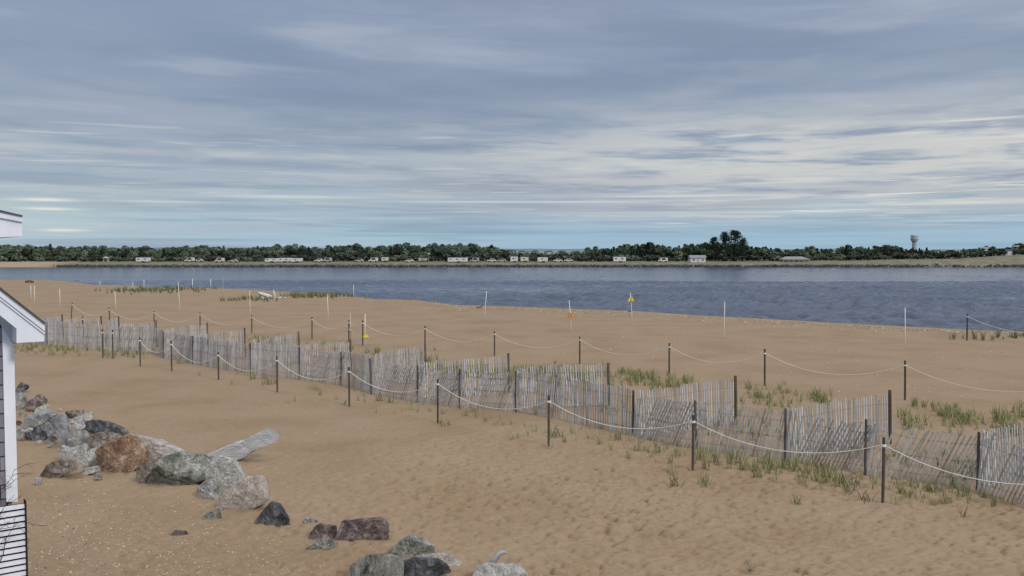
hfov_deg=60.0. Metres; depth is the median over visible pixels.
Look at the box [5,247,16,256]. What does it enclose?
broadleaf tree
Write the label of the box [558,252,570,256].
broadleaf tree
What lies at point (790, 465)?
grass tuft
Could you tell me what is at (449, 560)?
boulder
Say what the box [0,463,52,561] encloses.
bare shrub
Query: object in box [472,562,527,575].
boulder
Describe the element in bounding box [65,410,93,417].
boulder
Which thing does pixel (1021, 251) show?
bush
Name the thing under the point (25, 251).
broadleaf tree
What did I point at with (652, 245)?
broadleaf tree
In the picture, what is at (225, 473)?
boulder
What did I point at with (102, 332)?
rope post
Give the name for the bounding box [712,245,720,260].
broadleaf tree
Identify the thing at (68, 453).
boulder
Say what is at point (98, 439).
boulder
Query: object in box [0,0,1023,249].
sky
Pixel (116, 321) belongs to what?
slatted fence
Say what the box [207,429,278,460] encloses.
driftwood log
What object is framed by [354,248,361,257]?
broadleaf tree
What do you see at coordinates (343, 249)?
broadleaf tree
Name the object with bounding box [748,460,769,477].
grass tuft
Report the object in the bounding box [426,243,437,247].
broadleaf tree
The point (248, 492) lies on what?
boulder
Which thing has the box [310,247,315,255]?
broadleaf tree
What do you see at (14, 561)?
slatted screen
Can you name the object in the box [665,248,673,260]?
broadleaf tree
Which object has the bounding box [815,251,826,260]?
broadleaf tree
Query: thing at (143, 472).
boulder
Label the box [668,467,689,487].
grass tuft
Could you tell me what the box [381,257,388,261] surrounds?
camping trailer
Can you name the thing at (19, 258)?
bush
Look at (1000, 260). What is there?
shore ground
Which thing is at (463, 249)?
broadleaf tree
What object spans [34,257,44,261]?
bush
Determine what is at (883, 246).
broadleaf tree
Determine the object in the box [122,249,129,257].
broadleaf tree
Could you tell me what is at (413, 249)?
broadleaf tree
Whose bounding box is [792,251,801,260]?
broadleaf tree
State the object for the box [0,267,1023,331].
water
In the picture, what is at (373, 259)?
parked car
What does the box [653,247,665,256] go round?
broadleaf tree
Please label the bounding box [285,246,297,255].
broadleaf tree
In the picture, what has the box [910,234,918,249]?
water tower
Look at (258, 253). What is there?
broadleaf tree
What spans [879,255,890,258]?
bush
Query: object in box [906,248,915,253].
broadleaf tree
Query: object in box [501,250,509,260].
broadleaf tree
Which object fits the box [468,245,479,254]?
broadleaf tree
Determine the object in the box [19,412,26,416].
stone
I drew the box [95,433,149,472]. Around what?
boulder
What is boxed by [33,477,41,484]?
stone
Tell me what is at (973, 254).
bush
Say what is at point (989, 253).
bush
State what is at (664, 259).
parked car
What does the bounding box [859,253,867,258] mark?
bush
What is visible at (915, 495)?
grass tuft
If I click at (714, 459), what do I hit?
grass tuft
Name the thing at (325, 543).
stone
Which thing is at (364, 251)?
broadleaf tree
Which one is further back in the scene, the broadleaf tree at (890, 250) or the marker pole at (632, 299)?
the broadleaf tree at (890, 250)
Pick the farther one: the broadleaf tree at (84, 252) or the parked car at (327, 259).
the broadleaf tree at (84, 252)
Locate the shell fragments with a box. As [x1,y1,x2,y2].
[25,301,1018,575]
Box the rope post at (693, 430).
[691,415,694,470]
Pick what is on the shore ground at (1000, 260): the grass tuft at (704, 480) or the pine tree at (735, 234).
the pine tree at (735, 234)
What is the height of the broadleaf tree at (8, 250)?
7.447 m
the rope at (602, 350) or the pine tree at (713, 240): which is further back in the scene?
the pine tree at (713, 240)
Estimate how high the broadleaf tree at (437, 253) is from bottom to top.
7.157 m
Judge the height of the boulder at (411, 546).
0.379 m
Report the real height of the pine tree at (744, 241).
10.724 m
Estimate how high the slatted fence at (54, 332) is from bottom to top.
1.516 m
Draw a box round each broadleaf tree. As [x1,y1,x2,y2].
[0,247,7,261]
[1,246,12,261]
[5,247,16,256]
[15,246,24,261]
[18,248,29,261]
[31,248,45,257]
[47,249,55,260]
[52,249,63,255]
[61,248,69,256]
[67,250,73,260]
[71,248,85,261]
[82,250,88,257]
[88,250,97,257]
[108,250,118,261]
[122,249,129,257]
[127,250,136,261]
[137,247,146,256]
[144,249,155,256]
[153,251,162,258]
[167,248,180,257]
[180,251,188,257]
[186,249,193,257]
[193,248,200,255]
[200,249,209,260]
[207,247,216,260]
[219,249,225,255]
[223,250,234,259]
[233,248,244,261]
[252,250,264,261]
[259,249,269,258]
[268,250,277,257]
[275,248,284,256]
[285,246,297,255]
[297,247,304,255]
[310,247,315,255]
[313,249,321,256]
[322,249,329,256]
[328,247,343,260]
[338,246,348,256]
[344,248,356,260]
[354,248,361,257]
[358,248,367,257]
[366,251,377,256]
[382,248,389,254]
[391,246,403,255]
[399,247,409,257]
[407,246,420,255]
[411,249,421,256]
[421,248,431,261]
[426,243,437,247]
[434,246,441,258]
[439,247,451,260]
[450,247,461,256]
[459,247,467,256]
[464,247,473,256]
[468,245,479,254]
[474,247,485,260]
[482,247,489,260]
[492,249,502,256]
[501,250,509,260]
[508,249,517,255]
[530,252,539,257]
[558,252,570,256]
[588,248,603,261]
[600,248,610,256]
[613,247,625,254]
[617,247,630,255]
[639,243,646,256]
[647,242,658,260]
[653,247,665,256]
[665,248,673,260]
[672,247,682,257]
[680,245,691,260]
[697,242,715,256]
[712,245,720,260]
[718,246,732,260]
[739,246,755,260]
[753,248,764,260]
[759,248,766,260]
[769,249,779,257]
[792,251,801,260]
[799,249,808,260]
[808,249,816,260]
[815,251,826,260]
[825,251,835,260]
[849,248,855,259]
[854,247,862,255]
[862,249,870,259]
[873,248,881,253]
[879,245,891,250]
[884,248,893,255]
[891,248,902,258]
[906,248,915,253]
[923,250,933,258]
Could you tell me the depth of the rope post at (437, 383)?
23.44 m
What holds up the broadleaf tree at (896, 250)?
on the shore ground at (1000, 260)
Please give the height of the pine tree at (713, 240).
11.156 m
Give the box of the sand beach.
[0,280,1023,575]
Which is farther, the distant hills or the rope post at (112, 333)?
the distant hills
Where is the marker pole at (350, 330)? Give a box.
[348,313,354,338]
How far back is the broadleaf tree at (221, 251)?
391.88 m
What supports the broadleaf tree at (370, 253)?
on the shore ground at (1000, 260)
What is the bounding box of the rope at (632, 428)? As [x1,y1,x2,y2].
[141,342,1023,484]
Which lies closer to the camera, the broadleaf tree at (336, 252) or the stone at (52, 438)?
the stone at (52, 438)
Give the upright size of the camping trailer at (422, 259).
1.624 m
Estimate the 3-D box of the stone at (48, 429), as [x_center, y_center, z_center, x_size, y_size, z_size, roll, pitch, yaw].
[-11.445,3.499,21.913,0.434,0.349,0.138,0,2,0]
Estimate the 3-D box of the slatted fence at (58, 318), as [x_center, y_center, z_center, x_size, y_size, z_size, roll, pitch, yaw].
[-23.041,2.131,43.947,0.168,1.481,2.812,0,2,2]
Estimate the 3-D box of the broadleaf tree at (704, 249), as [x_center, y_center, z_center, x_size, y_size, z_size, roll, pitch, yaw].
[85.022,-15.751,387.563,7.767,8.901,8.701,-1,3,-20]
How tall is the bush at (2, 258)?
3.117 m
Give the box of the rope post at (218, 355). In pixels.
[217,352,219,379]
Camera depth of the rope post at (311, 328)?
45.54 m
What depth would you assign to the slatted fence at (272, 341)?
34.92 m
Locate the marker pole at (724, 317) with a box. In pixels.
[724,303,724,332]
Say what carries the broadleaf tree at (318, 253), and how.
on the shore ground at (1000, 260)
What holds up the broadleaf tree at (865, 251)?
on the shore ground at (1000, 260)
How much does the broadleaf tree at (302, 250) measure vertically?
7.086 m
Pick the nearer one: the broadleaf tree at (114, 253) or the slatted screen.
the slatted screen
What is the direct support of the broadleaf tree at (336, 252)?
on the shore ground at (1000, 260)
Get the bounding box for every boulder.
[15,382,28,392]
[15,392,26,408]
[23,412,57,428]
[25,398,42,411]
[25,427,47,440]
[35,394,47,402]
[40,459,87,477]
[48,414,69,445]
[57,443,88,459]
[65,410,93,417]
[67,430,88,446]
[69,413,92,431]
[76,447,98,465]
[85,419,128,435]
[85,431,120,449]
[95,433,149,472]
[132,433,183,461]
[136,460,156,482]
[146,451,211,484]
[197,480,221,498]
[205,455,246,489]
[216,475,270,509]
[255,501,289,526]
[308,523,336,538]
[335,517,388,541]
[349,553,403,575]
[389,535,434,557]
[402,557,450,575]
[415,553,461,565]
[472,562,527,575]
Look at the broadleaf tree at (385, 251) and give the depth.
392.15 m
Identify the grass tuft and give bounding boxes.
[261,375,275,384]
[375,391,387,400]
[387,395,398,402]
[530,423,538,431]
[547,423,566,437]
[614,430,624,439]
[633,438,643,450]
[649,439,661,452]
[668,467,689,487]
[669,446,684,456]
[688,443,709,456]
[696,471,714,484]
[697,456,710,469]
[699,472,712,487]
[710,454,719,464]
[726,446,749,465]
[739,456,750,470]
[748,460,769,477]
[755,446,780,463]
[774,453,796,471]
[789,493,801,504]
[795,469,809,486]
[797,464,814,477]
[802,453,830,473]
[811,460,842,483]
[832,466,859,492]
[844,471,860,486]
[855,484,878,501]
[890,493,901,504]
[895,477,913,494]
[904,486,924,501]
[921,473,945,492]
[940,486,954,503]
[956,480,972,497]
[980,487,992,498]
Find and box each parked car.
[185,258,194,261]
[214,258,224,261]
[322,258,331,261]
[368,258,377,261]
[658,258,667,261]
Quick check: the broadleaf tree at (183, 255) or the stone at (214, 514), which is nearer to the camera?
the stone at (214, 514)
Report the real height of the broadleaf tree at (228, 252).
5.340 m
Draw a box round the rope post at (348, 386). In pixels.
[348,367,349,406]
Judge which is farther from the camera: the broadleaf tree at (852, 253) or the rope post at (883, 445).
the broadleaf tree at (852, 253)
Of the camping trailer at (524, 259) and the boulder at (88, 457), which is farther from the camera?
the camping trailer at (524, 259)
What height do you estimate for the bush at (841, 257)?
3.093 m
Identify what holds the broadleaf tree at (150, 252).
on the shore ground at (1000, 260)
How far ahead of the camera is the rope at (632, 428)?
19.08 m
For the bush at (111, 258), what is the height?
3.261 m
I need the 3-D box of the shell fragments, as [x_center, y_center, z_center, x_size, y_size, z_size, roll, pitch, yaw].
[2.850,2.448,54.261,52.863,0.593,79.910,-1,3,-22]
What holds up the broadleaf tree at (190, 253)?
on the shore ground at (1000, 260)
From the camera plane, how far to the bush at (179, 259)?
384.04 m
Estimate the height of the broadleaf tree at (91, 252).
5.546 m
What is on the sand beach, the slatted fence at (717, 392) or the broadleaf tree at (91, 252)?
the slatted fence at (717, 392)
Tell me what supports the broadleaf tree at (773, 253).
on the shore ground at (1000, 260)
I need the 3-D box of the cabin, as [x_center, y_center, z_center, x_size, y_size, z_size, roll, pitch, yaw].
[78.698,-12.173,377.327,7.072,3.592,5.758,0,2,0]
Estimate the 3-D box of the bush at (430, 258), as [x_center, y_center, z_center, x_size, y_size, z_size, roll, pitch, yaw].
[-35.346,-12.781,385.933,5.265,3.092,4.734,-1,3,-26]
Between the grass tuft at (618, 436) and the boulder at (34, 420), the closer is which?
the grass tuft at (618, 436)
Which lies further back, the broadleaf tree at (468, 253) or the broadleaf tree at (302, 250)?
the broadleaf tree at (302, 250)
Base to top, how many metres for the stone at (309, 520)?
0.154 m
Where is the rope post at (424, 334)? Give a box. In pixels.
[424,326,425,342]
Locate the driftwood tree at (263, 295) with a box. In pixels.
[257,291,285,297]
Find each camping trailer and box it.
[135,258,150,262]
[264,258,277,262]
[278,258,290,261]
[289,258,302,262]
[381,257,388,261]
[418,258,426,261]
[446,258,467,262]
[510,257,517,261]
[521,257,528,261]
[535,257,547,261]
[611,257,625,261]
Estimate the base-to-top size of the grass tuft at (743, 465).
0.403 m
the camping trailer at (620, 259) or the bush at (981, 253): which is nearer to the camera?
the camping trailer at (620, 259)
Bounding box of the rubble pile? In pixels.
[929,262,944,266]
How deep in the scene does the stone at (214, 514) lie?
14.95 m
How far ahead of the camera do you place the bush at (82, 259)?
384.06 m
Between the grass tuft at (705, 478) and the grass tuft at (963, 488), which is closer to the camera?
the grass tuft at (963, 488)
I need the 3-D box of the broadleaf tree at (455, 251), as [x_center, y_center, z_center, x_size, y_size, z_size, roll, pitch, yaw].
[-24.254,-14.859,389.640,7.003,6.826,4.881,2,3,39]
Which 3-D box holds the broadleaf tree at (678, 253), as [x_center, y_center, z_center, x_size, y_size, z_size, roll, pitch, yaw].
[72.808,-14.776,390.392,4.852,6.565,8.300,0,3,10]
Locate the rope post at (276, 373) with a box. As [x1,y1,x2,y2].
[276,356,277,391]
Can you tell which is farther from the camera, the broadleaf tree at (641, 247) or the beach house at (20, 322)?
the broadleaf tree at (641, 247)
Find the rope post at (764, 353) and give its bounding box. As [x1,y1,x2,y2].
[763,349,765,385]
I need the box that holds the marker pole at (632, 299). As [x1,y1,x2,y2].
[628,293,633,323]
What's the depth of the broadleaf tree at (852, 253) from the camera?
392.62 m
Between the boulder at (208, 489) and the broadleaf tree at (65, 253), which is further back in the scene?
the broadleaf tree at (65, 253)
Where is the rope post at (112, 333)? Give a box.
[111,330,113,358]
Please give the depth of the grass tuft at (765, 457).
19.16 m
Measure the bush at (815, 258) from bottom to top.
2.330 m
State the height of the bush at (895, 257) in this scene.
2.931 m
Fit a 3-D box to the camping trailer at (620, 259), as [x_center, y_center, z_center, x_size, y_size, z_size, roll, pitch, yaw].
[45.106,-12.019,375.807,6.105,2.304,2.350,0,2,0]
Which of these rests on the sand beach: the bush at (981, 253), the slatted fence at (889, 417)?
the slatted fence at (889, 417)
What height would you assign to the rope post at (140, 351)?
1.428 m
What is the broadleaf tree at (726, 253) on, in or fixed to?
on the shore ground at (1000, 260)
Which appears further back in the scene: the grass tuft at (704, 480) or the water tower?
the water tower
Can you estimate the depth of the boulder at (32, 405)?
25.04 m
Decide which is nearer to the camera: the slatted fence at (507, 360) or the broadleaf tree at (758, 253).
the slatted fence at (507, 360)
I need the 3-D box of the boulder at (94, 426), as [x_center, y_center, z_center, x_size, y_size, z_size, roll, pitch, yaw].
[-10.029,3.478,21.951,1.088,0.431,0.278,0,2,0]
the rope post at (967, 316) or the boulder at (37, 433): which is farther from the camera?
the rope post at (967, 316)
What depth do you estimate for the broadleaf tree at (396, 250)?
387.23 m
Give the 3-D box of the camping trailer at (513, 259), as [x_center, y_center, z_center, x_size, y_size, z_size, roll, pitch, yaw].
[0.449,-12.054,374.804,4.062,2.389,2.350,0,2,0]
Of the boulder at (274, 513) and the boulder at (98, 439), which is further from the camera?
the boulder at (98, 439)
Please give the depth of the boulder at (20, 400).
25.39 m
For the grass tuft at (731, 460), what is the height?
0.469 m
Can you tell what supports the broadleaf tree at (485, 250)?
on the shore ground at (1000, 260)
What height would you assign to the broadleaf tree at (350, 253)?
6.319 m
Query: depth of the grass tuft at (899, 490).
16.72 m
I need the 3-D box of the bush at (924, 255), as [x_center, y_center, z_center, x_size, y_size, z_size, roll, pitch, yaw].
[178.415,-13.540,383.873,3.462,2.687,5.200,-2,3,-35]
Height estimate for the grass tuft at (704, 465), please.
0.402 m
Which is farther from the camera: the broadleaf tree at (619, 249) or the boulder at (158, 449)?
the broadleaf tree at (619, 249)
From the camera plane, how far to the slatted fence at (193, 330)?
39.26 m
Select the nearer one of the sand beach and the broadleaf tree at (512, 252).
the sand beach
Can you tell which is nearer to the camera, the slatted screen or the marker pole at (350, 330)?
the slatted screen
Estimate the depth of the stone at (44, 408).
24.40 m
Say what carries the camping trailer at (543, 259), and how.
on the shore ground at (1000, 260)
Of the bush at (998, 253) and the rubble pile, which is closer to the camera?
the rubble pile
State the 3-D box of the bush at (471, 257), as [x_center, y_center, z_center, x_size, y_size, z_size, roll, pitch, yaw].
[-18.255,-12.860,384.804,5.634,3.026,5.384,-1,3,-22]
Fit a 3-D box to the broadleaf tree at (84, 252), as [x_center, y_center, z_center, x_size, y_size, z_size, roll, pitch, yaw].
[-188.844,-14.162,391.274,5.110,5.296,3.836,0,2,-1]
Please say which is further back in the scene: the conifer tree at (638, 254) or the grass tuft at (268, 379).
the conifer tree at (638, 254)
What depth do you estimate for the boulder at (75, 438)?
20.56 m
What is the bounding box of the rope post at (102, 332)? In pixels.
[101,329,103,357]
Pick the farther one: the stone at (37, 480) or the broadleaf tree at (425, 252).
the broadleaf tree at (425, 252)
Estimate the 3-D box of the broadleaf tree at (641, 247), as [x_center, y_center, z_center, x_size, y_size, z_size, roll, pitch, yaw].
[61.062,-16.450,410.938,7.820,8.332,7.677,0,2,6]
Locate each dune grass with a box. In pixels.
[14,331,1023,517]
[94,285,1023,340]
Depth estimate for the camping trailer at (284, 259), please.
373.67 m
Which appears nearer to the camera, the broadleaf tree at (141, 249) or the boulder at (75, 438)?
the boulder at (75, 438)
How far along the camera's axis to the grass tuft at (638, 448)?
20.28 m
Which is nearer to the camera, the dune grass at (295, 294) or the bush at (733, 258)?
the dune grass at (295, 294)
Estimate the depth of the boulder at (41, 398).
26.32 m
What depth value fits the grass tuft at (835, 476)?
17.55 m
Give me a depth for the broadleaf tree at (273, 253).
394.46 m
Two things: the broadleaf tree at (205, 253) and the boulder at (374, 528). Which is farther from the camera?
the broadleaf tree at (205, 253)
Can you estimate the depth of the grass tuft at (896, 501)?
16.10 m
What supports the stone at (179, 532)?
on the sand beach
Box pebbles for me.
[36,300,1021,575]
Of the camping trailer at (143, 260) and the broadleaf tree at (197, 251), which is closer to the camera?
the camping trailer at (143, 260)
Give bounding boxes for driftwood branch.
[490,550,507,562]
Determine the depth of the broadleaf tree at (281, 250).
391.88 m
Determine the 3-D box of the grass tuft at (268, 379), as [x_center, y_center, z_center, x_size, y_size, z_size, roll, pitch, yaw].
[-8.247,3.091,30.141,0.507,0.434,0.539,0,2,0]
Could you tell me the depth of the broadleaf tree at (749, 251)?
390.52 m
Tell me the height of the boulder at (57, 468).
0.384 m
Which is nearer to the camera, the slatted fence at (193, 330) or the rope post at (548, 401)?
the rope post at (548, 401)
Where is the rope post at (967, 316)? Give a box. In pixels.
[966,314,968,340]
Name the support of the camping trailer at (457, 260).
on the shore ground at (1000, 260)
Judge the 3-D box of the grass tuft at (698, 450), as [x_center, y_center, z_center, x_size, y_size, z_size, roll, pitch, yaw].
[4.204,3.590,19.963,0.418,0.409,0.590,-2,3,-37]
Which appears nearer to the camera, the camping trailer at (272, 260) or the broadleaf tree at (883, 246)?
the camping trailer at (272, 260)
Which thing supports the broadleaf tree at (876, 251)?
on the shore ground at (1000, 260)
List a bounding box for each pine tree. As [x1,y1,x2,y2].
[708,236,718,260]
[718,231,732,260]
[726,230,742,256]
[737,237,750,260]
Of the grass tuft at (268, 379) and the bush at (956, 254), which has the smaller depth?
the grass tuft at (268, 379)
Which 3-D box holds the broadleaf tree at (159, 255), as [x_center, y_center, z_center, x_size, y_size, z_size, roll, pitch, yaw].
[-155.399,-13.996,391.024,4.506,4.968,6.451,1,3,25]
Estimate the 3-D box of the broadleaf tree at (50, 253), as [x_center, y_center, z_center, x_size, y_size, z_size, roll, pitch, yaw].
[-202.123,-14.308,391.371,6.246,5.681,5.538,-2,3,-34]
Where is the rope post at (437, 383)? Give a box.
[436,379,438,422]
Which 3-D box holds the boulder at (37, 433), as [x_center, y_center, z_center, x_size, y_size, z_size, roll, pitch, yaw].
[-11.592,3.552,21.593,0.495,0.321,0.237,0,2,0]
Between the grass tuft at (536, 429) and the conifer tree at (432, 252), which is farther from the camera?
the conifer tree at (432, 252)
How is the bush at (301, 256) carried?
on the shore ground at (1000, 260)
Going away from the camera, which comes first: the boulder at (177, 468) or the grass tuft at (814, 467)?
the boulder at (177, 468)
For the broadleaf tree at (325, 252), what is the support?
on the shore ground at (1000, 260)
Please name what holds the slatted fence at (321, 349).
on the sand beach
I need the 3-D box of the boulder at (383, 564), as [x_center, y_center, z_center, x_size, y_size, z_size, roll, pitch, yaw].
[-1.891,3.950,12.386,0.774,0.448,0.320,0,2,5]
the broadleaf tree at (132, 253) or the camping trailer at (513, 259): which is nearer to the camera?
the camping trailer at (513, 259)
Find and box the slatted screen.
[0,499,27,575]
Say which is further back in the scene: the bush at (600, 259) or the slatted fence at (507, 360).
the bush at (600, 259)
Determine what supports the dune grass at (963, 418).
on the sand beach
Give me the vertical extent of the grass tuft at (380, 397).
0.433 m
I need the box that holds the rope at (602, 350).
[74,306,1023,391]
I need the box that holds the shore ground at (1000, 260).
[0,251,1023,266]
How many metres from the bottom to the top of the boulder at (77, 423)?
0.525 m
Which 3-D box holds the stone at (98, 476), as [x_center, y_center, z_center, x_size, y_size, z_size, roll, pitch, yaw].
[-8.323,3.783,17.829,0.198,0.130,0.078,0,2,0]
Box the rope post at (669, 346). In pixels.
[668,343,670,373]
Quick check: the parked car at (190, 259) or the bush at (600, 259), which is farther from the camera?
the bush at (600, 259)
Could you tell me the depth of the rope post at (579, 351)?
35.57 m
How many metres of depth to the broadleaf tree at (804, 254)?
388.74 m
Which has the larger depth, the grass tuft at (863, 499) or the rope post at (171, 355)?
the rope post at (171, 355)
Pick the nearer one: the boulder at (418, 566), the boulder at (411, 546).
the boulder at (418, 566)
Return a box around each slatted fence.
[26,320,1023,504]
[33,314,63,343]
[64,316,101,342]
[108,316,119,345]
[120,320,157,348]
[163,323,208,353]
[195,328,245,360]
[252,331,299,368]
[302,339,351,376]
[372,343,426,390]
[419,353,509,400]
[518,363,609,409]
[635,375,736,435]
[787,390,891,456]
[980,422,1023,488]
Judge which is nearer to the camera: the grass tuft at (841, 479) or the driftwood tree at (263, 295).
the grass tuft at (841, 479)
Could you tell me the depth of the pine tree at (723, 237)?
387.80 m
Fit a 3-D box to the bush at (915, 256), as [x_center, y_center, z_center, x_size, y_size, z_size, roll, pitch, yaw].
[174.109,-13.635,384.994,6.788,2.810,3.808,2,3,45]
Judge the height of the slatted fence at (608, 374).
1.542 m
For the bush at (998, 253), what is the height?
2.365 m
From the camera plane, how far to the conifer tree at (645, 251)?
391.20 m
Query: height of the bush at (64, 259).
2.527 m
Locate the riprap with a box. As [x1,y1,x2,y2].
[57,264,1023,266]
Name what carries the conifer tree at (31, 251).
on the shore ground at (1000, 260)
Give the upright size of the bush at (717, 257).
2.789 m
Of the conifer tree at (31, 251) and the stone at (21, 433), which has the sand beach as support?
the stone at (21, 433)
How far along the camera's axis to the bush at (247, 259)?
383.50 m
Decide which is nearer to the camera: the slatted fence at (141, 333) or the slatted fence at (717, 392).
the slatted fence at (717, 392)
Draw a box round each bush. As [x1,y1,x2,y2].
[0,256,7,261]
[11,255,28,261]
[28,255,36,261]
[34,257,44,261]
[43,256,52,261]
[53,255,64,261]
[58,256,69,261]
[77,257,86,261]
[87,257,96,261]
[91,255,107,260]
[105,255,120,261]
[121,257,130,261]
[174,257,186,260]
[189,254,201,259]
[242,257,252,261]
[278,254,291,257]
[295,254,306,258]
[312,255,319,261]
[387,255,400,260]
[425,255,434,261]
[438,255,450,260]
[465,255,476,260]
[484,255,493,261]
[594,256,604,261]
[643,255,653,260]
[714,255,724,260]
[728,256,738,260]
[741,255,752,259]
[759,255,771,260]
[806,256,819,259]
[832,254,845,259]
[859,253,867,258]
[871,255,878,259]
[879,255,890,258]
[892,253,904,258]
[894,253,909,258]
[906,253,920,258]
[919,254,929,258]
[940,252,951,258]
[949,252,962,257]
[969,251,978,256]
[977,251,985,256]
[985,251,993,256]
[993,251,1004,255]
[1016,248,1023,254]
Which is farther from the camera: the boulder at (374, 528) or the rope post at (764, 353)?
the rope post at (764, 353)
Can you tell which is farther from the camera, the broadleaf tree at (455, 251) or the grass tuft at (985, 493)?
the broadleaf tree at (455, 251)
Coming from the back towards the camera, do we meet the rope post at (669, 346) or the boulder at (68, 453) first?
the rope post at (669, 346)
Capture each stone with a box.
[16,428,26,439]
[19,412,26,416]
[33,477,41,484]
[34,405,50,412]
[41,423,55,435]
[48,435,57,441]
[80,466,100,474]
[93,473,102,479]
[170,530,188,535]
[202,508,221,518]
[302,517,317,523]
[306,537,337,549]
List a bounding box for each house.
[0,210,44,505]
[1004,249,1011,254]
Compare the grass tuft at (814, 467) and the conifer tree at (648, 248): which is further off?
the conifer tree at (648, 248)
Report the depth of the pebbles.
51.37 m
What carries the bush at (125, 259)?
on the shore ground at (1000, 260)
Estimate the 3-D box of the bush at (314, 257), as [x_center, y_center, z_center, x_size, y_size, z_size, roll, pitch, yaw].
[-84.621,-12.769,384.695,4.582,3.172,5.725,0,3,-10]
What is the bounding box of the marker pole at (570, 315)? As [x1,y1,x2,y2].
[568,302,574,330]
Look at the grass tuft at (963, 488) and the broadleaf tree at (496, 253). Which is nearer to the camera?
the grass tuft at (963, 488)
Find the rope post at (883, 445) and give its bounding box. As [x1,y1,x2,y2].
[881,437,885,502]
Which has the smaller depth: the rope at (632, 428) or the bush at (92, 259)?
the rope at (632, 428)
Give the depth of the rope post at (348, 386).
26.18 m
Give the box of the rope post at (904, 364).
[903,360,905,399]
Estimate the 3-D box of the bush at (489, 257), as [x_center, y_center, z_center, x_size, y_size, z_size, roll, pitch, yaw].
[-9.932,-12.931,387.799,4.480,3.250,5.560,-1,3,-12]
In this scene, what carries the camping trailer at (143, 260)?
on the shore ground at (1000, 260)
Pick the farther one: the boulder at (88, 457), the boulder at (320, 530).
the boulder at (88, 457)
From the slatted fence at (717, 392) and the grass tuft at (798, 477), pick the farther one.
the slatted fence at (717, 392)
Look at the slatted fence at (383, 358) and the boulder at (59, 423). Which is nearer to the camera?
the boulder at (59, 423)
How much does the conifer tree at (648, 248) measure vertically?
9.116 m
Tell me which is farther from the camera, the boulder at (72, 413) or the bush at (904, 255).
the bush at (904, 255)
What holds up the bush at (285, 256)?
on the shore ground at (1000, 260)
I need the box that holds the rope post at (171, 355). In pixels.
[170,341,171,370]
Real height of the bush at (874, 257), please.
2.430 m
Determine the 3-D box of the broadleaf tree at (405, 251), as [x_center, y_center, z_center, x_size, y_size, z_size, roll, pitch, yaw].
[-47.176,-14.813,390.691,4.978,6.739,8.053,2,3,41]
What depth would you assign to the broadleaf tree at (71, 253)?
390.42 m
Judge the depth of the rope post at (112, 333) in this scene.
37.49 m
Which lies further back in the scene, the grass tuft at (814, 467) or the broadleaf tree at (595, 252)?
the broadleaf tree at (595, 252)
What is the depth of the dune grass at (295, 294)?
85.88 m
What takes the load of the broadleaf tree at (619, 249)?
on the shore ground at (1000, 260)
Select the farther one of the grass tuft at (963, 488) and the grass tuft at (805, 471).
the grass tuft at (805, 471)
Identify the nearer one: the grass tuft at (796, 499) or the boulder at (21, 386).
the grass tuft at (796, 499)
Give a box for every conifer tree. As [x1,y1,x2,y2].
[28,248,35,261]
[430,248,435,261]
[635,245,640,256]
[641,244,647,260]
[643,242,651,260]
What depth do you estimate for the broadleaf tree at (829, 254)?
391.45 m
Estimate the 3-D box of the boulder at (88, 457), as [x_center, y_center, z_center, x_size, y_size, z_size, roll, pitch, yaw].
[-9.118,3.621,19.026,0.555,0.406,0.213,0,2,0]
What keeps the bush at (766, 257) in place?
on the shore ground at (1000, 260)
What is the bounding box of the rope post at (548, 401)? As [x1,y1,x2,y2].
[547,395,550,446]
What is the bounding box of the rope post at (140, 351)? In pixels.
[139,337,140,365]
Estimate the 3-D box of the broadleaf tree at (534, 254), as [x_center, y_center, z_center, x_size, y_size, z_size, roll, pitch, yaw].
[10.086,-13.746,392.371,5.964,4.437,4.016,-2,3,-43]
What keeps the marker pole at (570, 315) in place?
on the sand beach
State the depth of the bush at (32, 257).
386.10 m
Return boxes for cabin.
[687,255,706,261]
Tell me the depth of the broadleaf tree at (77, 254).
388.19 m
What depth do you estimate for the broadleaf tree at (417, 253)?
387.52 m
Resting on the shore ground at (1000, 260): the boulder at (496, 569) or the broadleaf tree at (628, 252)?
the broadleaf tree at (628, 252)
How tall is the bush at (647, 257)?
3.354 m
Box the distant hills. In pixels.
[97,247,965,250]
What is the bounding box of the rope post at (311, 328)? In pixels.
[311,317,312,339]
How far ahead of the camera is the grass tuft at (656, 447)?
20.11 m
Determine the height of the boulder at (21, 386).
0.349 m
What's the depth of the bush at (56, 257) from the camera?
384.37 m
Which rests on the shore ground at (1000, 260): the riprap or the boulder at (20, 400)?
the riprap
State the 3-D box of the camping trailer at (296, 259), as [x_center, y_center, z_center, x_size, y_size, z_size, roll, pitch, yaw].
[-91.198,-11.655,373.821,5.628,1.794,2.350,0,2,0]
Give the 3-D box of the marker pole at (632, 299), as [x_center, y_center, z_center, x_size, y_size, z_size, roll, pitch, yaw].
[7.322,1.415,54.674,0.482,2.245,0.415,-2,3,-43]
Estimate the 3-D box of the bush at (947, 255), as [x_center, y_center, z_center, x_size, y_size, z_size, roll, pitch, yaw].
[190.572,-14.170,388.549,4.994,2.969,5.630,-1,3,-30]
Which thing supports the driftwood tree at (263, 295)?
on the sand beach
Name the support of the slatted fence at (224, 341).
on the sand beach
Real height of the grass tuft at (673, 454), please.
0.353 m
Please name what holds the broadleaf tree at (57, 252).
on the shore ground at (1000, 260)
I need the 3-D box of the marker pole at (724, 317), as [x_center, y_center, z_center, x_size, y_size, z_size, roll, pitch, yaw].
[10.968,1.817,45.815,0.054,2.206,0.036,0,2,0]
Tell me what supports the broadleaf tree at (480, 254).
on the shore ground at (1000, 260)
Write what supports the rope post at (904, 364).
on the sand beach
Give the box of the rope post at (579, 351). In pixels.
[579,336,580,363]
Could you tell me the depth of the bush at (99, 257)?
383.67 m
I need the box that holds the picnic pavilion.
[778,256,810,261]

